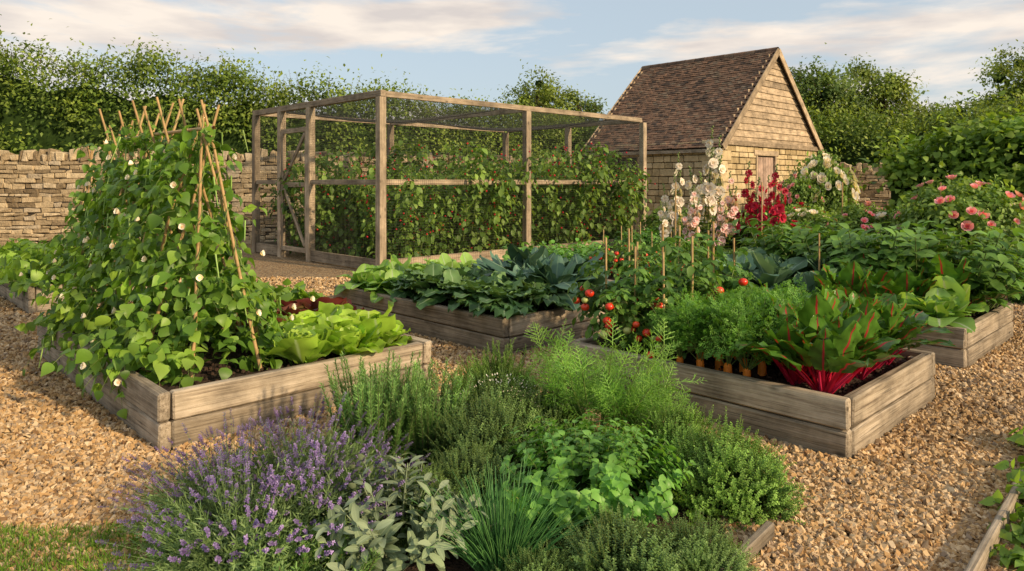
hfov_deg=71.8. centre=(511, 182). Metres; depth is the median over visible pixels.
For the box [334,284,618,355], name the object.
raised bed
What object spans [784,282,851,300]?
carrot
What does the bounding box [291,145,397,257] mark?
raspberry bush
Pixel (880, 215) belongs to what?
white rose bush
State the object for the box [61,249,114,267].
strawberry plant
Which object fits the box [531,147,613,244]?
raspberry bush
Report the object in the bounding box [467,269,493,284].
curly kale
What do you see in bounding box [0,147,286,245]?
dry stone wall
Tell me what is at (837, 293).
swiss chard
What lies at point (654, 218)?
border shrub
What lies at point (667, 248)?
tomato plant
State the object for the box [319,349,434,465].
rosemary
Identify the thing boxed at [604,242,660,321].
tomato plant
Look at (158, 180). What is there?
runner bean frame
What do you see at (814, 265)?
broccoli plant
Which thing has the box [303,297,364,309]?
red lettuce
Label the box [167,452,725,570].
herb bed soil
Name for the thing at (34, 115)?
hedge
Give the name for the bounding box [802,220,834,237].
border shrub
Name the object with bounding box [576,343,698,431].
fennel
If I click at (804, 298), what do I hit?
carrot
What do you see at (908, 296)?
romaine lettuce
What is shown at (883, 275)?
rainbow chard
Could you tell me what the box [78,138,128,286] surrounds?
bean tripod
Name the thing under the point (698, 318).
carrot
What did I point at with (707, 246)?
garden stake
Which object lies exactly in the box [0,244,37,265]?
strawberry plant
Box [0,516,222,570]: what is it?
lawn grass
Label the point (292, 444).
lavender
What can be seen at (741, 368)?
carrot
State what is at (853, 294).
swiss chard
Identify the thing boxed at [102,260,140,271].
strawberry plant
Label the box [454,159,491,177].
raspberry bush
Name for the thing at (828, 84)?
tree
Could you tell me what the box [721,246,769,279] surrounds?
broccoli plant
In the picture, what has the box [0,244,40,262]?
strawberry plant
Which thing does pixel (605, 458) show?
parsley
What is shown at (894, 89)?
tree
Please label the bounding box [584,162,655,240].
raspberry bush
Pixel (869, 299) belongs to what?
swiss chard
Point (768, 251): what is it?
pepper plant
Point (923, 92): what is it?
distant woodland
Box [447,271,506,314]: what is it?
curly kale
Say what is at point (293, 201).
raspberry bush
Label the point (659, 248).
box hedge
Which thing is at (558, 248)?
potato plant
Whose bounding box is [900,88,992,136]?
tree
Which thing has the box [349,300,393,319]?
lettuce
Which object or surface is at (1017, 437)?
strawberry plant
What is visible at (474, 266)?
curly kale
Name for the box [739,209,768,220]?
border shrub
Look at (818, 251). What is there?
garden stake
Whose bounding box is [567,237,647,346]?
tomato plant
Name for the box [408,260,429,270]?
spring cabbage
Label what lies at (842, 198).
garden stake
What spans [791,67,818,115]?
tree
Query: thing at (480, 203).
raspberry bush
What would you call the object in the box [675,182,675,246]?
garden stake
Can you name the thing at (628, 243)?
garden stake
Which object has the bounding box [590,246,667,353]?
tomato plant
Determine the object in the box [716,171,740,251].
hollyhock
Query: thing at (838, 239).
pepper plant
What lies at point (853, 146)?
shrubbery
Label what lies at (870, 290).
rainbow chard
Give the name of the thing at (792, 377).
swiss chard
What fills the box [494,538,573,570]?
thyme
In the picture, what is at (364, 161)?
dry stone wall
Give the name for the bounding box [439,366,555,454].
flowering thyme
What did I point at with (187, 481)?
lavender
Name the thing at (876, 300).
swiss chard
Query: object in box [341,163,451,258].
raspberry bush
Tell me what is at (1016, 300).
box hedge
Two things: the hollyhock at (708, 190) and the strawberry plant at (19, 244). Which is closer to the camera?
the strawberry plant at (19, 244)
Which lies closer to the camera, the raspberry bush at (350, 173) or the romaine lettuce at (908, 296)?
the romaine lettuce at (908, 296)
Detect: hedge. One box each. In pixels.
[0,14,599,237]
[619,241,735,273]
[1002,270,1023,303]
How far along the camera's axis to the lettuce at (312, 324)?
5.15 m
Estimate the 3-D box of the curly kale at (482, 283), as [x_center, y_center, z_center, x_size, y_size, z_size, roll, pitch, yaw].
[-0.055,1.064,6.721,0.953,0.427,0.720,0,0,-3]
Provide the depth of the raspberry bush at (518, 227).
14.39 m
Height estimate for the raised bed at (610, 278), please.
0.337 m
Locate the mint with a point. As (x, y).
(608, 482)
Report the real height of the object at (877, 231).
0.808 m
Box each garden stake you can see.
[628,228,629,267]
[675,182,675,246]
[707,230,708,259]
[761,182,762,231]
[818,233,819,269]
[842,182,842,214]
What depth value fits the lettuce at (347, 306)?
5.76 m
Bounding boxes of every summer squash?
[184,281,289,316]
[256,276,291,290]
[261,278,314,300]
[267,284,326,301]
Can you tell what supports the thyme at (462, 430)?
on the herb bed soil
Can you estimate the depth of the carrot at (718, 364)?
4.67 m
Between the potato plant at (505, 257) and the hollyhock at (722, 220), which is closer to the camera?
the potato plant at (505, 257)
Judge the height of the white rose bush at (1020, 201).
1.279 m
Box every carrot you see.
[637,297,716,362]
[649,288,729,364]
[651,293,728,366]
[668,295,786,372]
[672,292,767,369]
[678,288,763,357]
[689,284,776,359]
[697,293,797,371]
[697,308,794,376]
[707,292,801,375]
[710,288,795,365]
[724,282,777,297]
[731,285,808,360]
[754,286,810,302]
[762,277,820,298]
[762,292,807,309]
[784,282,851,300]
[793,292,843,305]
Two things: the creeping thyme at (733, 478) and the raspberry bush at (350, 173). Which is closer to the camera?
the creeping thyme at (733, 478)
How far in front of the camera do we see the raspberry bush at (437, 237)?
12.95 m
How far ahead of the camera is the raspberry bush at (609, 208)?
15.81 m
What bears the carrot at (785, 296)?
on the raised bed at (851, 417)
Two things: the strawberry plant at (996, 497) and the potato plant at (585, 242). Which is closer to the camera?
the strawberry plant at (996, 497)
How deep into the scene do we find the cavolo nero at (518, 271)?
6.79 m
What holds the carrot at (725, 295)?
on the raised bed at (851, 417)
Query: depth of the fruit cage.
13.84 m
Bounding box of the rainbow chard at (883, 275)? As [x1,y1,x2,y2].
[835,253,901,284]
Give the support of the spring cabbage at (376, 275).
on the raised bed at (462, 326)
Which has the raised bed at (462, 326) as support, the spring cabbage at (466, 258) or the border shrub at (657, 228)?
the spring cabbage at (466, 258)
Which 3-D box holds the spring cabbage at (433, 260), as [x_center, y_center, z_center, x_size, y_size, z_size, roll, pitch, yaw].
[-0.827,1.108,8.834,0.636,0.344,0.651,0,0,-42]
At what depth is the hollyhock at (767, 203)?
13.42 m
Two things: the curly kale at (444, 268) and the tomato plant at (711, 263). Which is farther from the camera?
the curly kale at (444, 268)
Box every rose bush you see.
[762,204,837,232]
[763,174,843,215]
[777,147,862,216]
[799,201,896,236]
[864,206,919,250]
[887,169,1023,252]
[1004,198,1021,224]
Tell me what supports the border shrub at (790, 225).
on the border soil
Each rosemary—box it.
[244,521,382,570]
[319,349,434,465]
[366,358,475,462]
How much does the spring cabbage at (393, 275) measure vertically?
0.336 m
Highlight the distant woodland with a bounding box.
[141,83,984,134]
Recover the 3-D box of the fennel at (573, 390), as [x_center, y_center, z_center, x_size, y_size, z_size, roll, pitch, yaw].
[0.546,1.138,4.072,1.026,0.730,0.916,0,0,0]
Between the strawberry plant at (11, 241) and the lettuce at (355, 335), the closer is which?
the lettuce at (355, 335)
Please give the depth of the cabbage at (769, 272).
7.01 m
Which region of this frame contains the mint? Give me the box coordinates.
[498,412,696,535]
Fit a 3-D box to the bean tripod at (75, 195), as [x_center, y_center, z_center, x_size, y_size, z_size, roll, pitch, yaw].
[-5.893,0.404,9.903,0.953,1.852,0.932,0,0,0]
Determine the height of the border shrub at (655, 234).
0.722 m
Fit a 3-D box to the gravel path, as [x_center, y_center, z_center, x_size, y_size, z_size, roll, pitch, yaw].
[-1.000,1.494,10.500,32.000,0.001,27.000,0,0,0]
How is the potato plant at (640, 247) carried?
on the raised bed at (610, 278)
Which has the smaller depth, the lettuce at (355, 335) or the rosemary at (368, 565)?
the rosemary at (368, 565)
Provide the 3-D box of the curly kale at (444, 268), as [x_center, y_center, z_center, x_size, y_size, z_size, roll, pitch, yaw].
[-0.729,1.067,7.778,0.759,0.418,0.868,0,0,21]
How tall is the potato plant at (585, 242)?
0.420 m
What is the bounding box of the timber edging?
[719,470,1023,570]
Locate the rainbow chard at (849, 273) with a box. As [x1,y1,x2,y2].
[812,260,872,296]
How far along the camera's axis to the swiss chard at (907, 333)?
4.55 m
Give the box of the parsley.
[517,407,683,496]
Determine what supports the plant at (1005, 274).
on the raised bed at (994, 329)
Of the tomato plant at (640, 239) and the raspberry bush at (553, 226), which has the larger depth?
the raspberry bush at (553, 226)
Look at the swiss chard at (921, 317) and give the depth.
4.68 m
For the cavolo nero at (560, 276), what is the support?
on the raised bed at (462, 326)
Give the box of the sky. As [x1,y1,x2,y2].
[0,0,1023,128]
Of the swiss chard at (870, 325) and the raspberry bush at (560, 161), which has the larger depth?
the raspberry bush at (560, 161)
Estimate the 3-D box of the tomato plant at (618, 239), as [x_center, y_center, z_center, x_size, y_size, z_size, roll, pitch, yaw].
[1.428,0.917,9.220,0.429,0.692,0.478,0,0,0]
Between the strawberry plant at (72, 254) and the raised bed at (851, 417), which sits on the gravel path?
the raised bed at (851, 417)
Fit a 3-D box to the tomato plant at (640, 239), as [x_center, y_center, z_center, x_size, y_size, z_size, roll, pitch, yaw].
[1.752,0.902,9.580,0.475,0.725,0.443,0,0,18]
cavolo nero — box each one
[473,246,544,279]
[479,254,566,278]
[496,257,564,302]
[506,243,556,277]
[507,249,607,310]
[544,255,608,288]
[560,253,622,298]
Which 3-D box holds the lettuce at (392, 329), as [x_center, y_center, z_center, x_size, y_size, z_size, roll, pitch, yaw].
[-0.969,1.083,5.232,0.466,0.269,0.467,0,0,-9]
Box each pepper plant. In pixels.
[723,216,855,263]
[744,224,839,259]
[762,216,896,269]
[797,221,871,260]
[811,223,908,272]
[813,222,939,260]
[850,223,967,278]
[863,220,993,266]
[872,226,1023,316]
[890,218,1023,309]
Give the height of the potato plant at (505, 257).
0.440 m
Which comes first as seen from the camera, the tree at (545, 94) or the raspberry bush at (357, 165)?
the raspberry bush at (357, 165)
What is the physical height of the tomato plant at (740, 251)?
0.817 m
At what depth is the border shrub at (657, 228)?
13.18 m
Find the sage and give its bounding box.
[289,452,503,570]
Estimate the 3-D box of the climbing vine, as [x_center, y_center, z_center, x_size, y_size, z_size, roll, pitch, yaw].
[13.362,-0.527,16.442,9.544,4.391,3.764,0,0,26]
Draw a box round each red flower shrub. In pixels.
[743,217,809,240]
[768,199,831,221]
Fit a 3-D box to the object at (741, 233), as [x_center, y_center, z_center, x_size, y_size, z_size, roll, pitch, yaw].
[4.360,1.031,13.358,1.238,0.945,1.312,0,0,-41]
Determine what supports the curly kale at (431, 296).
on the raised bed at (462, 326)
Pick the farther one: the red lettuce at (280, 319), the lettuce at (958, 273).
the lettuce at (958, 273)
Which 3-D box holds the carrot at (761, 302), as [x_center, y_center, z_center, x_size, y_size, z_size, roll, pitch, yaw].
[1.639,1.008,4.747,0.615,0.593,0.578,0,0,13]
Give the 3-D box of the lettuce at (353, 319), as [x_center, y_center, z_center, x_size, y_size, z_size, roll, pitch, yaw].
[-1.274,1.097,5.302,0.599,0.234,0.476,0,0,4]
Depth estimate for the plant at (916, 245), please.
6.60 m
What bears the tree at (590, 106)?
on the ground
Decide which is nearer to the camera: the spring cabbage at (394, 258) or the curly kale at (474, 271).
the curly kale at (474, 271)
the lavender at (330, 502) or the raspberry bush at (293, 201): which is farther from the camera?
the raspberry bush at (293, 201)
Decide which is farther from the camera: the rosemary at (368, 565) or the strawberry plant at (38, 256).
the strawberry plant at (38, 256)
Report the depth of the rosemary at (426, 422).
3.76 m
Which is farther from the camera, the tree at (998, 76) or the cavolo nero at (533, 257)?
the tree at (998, 76)
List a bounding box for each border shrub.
[612,226,674,246]
[639,206,686,231]
[646,215,703,248]
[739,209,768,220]
[753,219,808,241]
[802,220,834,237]
[968,222,1023,271]
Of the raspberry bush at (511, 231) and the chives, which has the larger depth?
the raspberry bush at (511, 231)
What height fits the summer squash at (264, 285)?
0.453 m
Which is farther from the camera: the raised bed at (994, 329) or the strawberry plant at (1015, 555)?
the raised bed at (994, 329)
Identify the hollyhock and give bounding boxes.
[657,174,678,245]
[661,152,684,236]
[682,185,702,249]
[684,126,718,246]
[696,135,725,248]
[710,195,728,250]
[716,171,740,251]
[726,161,763,254]
[751,164,788,237]
[758,175,786,225]
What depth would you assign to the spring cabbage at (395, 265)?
8.04 m
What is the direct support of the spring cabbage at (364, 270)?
on the raised bed at (462, 326)
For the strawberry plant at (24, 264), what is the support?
on the raised bed at (25, 301)
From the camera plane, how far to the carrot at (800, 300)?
4.76 m
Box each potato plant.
[501,241,553,261]
[521,240,573,253]
[530,247,580,257]
[548,238,590,250]
[548,244,593,257]
[550,246,592,260]
[564,240,611,252]
[570,241,614,273]
[589,236,641,269]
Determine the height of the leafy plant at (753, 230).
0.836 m
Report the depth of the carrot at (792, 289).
5.31 m
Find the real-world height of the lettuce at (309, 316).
0.273 m
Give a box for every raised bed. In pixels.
[0,280,146,313]
[37,309,431,450]
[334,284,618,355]
[566,329,935,459]
[607,271,660,281]
[906,299,1012,368]
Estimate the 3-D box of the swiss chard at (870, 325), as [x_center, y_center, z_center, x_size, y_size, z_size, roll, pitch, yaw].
[1.948,0.972,4.314,0.884,0.517,0.621,0,0,25]
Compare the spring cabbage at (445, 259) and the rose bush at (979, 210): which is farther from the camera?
the rose bush at (979, 210)
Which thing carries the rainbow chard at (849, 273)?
on the raised bed at (994, 329)
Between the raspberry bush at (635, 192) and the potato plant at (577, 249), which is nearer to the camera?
the potato plant at (577, 249)
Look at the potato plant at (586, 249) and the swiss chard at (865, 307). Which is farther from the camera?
the potato plant at (586, 249)
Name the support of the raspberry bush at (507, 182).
on the gravel path
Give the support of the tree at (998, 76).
on the ground
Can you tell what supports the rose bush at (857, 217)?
on the border soil
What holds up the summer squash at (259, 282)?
on the raised bed at (157, 415)
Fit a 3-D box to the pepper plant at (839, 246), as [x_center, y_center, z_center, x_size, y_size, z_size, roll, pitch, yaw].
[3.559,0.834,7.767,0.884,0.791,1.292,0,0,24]
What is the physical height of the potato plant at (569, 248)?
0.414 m
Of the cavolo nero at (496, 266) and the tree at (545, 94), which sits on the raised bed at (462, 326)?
the cavolo nero at (496, 266)
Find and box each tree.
[497,59,591,141]
[558,89,608,143]
[789,43,891,140]
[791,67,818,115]
[838,54,939,138]
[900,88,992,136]
[968,39,1023,118]
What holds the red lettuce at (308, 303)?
on the raised bed at (157, 415)
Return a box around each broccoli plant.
[716,253,762,286]
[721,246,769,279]
[754,253,831,286]
[771,267,838,297]
[783,252,840,288]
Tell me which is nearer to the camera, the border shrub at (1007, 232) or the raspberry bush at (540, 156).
the border shrub at (1007, 232)
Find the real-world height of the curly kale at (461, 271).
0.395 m
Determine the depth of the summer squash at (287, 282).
6.74 m
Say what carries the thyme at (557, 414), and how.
on the herb bed soil
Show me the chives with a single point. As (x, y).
(484, 553)
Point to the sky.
(598, 46)
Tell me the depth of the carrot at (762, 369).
4.48 m
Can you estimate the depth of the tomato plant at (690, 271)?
5.12 m
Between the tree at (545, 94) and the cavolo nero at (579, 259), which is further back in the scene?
the tree at (545, 94)
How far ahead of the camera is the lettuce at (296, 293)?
6.22 m
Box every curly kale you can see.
[382,269,422,301]
[391,263,465,303]
[412,269,477,309]
[425,266,478,303]
[429,262,453,271]
[445,267,479,296]
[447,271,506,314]
[461,263,481,272]
[461,270,550,312]
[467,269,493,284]
[472,276,552,318]
[493,274,572,316]
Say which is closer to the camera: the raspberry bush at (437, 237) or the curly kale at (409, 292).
the curly kale at (409, 292)
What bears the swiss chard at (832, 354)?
on the raised bed at (851, 417)
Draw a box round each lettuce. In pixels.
[235,311,285,333]
[260,323,352,363]
[274,300,296,310]
[277,298,318,315]
[282,301,341,323]
[282,321,316,330]
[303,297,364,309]
[316,303,359,317]
[317,309,370,328]
[317,315,387,355]
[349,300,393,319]
[356,314,411,347]
[875,292,954,316]
[898,288,975,332]
[911,276,986,325]
[921,253,1023,305]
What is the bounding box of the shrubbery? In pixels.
[803,80,1023,171]
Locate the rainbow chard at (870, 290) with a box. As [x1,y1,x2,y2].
[846,270,923,302]
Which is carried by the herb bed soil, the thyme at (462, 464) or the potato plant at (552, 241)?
the thyme at (462, 464)
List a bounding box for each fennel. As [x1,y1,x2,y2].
[519,317,704,437]
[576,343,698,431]
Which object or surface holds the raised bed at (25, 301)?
on the gravel path
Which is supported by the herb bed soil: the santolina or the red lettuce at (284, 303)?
the santolina
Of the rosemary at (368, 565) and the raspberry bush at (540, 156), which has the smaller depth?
the rosemary at (368, 565)
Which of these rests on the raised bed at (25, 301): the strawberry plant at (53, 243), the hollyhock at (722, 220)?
the strawberry plant at (53, 243)
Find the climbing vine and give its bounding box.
[859,91,1023,212]
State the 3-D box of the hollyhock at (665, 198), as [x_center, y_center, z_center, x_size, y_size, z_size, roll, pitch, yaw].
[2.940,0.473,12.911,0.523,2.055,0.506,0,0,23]
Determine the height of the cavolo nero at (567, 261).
0.526 m
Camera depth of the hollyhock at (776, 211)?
12.51 m
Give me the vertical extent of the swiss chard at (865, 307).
0.523 m
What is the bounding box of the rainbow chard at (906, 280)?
[871,257,936,296]
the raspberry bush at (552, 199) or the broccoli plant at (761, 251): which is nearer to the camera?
the broccoli plant at (761, 251)
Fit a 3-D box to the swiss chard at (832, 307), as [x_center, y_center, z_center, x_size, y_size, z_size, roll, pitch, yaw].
[1.974,0.940,4.472,0.912,0.583,1.050,0,0,-15]
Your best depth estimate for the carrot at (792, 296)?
5.13 m
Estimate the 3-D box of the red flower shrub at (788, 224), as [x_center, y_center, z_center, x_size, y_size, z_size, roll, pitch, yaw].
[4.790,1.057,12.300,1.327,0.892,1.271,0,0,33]
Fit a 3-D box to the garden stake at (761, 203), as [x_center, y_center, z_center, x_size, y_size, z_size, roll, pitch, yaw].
[4.205,0.750,11.900,0.035,1.500,0.024,0,0,0]
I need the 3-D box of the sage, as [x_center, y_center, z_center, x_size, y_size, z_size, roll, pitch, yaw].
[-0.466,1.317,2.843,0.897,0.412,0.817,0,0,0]
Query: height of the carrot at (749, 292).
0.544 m
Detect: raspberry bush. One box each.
[258,153,347,255]
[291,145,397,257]
[315,167,374,251]
[339,155,429,257]
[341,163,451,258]
[351,160,411,247]
[362,138,473,255]
[367,172,467,257]
[394,152,495,248]
[416,141,518,253]
[423,152,480,179]
[446,170,507,247]
[449,157,536,250]
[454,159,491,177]
[460,145,549,249]
[504,149,607,245]
[510,153,558,177]
[531,146,615,232]
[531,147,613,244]
[532,158,572,242]
[550,141,641,240]
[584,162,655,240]
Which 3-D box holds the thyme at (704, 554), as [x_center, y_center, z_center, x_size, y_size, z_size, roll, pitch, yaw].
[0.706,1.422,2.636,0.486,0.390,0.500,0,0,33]
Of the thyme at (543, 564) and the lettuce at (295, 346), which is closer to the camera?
the thyme at (543, 564)
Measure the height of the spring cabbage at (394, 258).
0.425 m
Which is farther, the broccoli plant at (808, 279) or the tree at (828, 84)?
the tree at (828, 84)
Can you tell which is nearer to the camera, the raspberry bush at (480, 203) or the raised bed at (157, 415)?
the raised bed at (157, 415)
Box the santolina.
[435,338,544,417]
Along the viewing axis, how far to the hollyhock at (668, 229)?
12.26 m
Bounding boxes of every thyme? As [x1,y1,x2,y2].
[379,459,462,556]
[422,435,518,516]
[424,386,536,482]
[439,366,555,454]
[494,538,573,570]
[519,375,592,447]
[538,500,692,570]
[626,395,721,487]
[646,506,759,570]
[654,408,815,531]
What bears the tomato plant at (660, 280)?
on the raised bed at (851, 417)
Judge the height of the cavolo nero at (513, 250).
0.666 m
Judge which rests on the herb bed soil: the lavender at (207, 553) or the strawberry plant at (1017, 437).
the lavender at (207, 553)
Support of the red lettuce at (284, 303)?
on the raised bed at (157, 415)
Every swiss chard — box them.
[735,304,828,384]
[751,311,900,393]
[763,283,880,376]
[765,307,909,388]
[767,299,931,379]
[796,296,890,331]
[799,284,904,313]
[807,283,903,313]
[848,294,925,371]
[849,291,952,337]
[854,297,954,364]
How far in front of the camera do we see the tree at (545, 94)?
33.58 m
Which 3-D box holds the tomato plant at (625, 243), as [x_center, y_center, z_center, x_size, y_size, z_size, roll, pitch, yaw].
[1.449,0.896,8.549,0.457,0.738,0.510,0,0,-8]
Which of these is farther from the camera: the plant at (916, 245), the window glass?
the window glass
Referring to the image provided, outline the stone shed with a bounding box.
[581,47,823,229]
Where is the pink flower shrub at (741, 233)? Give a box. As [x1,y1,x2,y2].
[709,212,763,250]
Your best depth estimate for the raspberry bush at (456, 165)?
16.99 m
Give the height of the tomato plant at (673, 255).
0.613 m
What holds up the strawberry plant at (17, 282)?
on the raised bed at (25, 301)
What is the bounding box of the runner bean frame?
[9,97,315,418]
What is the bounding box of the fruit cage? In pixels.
[252,90,646,268]
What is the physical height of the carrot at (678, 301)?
0.562 m
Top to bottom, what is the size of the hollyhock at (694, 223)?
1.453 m
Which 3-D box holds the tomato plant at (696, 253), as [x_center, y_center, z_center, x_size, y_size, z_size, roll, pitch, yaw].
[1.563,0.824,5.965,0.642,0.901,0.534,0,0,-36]
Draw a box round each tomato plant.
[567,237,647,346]
[588,230,618,275]
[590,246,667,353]
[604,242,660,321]
[608,226,638,268]
[613,226,652,277]
[622,252,700,358]
[624,222,658,265]
[624,224,704,336]
[638,232,661,273]
[648,225,708,286]
[653,236,721,352]
[660,232,684,270]
[671,226,722,291]
[683,222,761,299]
[718,238,763,293]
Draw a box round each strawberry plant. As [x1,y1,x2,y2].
[0,238,36,250]
[0,238,46,262]
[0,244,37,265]
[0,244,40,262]
[0,245,51,270]
[0,246,68,285]
[0,249,73,297]
[49,237,112,247]
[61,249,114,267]
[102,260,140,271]
[978,470,1023,519]
[986,506,1023,545]
[989,543,1023,570]
[994,455,1023,481]
[1005,426,1023,447]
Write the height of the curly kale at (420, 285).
0.435 m
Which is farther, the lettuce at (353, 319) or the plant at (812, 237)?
the plant at (812, 237)
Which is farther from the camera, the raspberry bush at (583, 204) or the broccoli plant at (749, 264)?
the raspberry bush at (583, 204)
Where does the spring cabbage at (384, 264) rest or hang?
on the raised bed at (462, 326)
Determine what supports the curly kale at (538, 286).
on the raised bed at (462, 326)
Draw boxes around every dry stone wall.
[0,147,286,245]
[289,150,580,239]
[833,162,890,213]
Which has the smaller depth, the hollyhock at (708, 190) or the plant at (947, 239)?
the plant at (947, 239)
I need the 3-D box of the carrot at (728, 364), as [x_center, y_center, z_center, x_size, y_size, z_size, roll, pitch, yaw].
[1.354,1.005,4.439,0.586,0.602,0.624,0,0,-30]
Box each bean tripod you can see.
[59,146,112,248]
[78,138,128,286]
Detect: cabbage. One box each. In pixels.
[334,264,377,294]
[349,259,399,282]
[362,270,386,291]
[367,254,411,286]
[369,269,404,302]
[388,254,411,268]
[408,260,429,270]
[423,258,455,263]
[438,253,463,267]
[460,252,479,268]
[737,251,810,290]
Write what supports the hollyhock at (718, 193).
on the border soil
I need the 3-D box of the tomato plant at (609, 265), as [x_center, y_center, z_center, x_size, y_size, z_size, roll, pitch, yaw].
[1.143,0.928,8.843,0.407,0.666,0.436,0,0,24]
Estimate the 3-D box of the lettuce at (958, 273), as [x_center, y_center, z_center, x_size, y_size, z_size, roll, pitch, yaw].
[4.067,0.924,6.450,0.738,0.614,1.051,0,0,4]
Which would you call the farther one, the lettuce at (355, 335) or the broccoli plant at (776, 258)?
the broccoli plant at (776, 258)
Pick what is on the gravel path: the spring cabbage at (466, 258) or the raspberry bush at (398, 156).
the raspberry bush at (398, 156)
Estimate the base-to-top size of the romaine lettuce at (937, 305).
0.380 m
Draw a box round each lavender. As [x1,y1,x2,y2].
[95,432,386,570]
[97,407,358,557]
[155,391,421,522]
[179,425,435,570]
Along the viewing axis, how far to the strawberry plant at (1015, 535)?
2.88 m
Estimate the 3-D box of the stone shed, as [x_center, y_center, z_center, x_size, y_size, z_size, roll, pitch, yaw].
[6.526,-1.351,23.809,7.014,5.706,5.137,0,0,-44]
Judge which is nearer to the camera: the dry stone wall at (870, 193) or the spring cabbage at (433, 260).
the spring cabbage at (433, 260)
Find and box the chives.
[409,448,595,570]
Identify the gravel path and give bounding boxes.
[0,229,1021,568]
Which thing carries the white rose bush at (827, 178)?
on the border soil
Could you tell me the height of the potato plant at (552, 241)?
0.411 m
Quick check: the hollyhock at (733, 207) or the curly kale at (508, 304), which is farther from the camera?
the hollyhock at (733, 207)
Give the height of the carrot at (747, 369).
0.512 m
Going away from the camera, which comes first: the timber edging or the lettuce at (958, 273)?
the timber edging
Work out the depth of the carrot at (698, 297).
4.97 m
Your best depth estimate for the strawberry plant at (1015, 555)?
2.70 m
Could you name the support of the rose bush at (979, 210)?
on the border soil
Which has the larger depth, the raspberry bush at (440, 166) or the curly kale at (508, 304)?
the raspberry bush at (440, 166)
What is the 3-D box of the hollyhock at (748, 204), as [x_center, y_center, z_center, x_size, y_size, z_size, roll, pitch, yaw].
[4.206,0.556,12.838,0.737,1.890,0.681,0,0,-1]
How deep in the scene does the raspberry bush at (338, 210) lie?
14.79 m
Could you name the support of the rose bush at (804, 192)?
on the border soil
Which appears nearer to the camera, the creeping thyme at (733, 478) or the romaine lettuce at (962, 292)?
the creeping thyme at (733, 478)
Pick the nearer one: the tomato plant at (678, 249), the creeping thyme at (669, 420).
the creeping thyme at (669, 420)
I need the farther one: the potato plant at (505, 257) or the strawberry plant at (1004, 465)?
the potato plant at (505, 257)
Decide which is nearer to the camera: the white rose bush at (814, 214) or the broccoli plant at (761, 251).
the broccoli plant at (761, 251)
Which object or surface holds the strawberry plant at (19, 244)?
on the raised bed at (25, 301)
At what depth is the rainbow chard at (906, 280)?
6.25 m
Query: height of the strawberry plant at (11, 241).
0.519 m
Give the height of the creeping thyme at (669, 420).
0.588 m
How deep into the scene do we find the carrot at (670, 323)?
4.58 m
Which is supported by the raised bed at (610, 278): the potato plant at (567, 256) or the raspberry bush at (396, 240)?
the potato plant at (567, 256)
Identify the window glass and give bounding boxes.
[609,158,636,184]

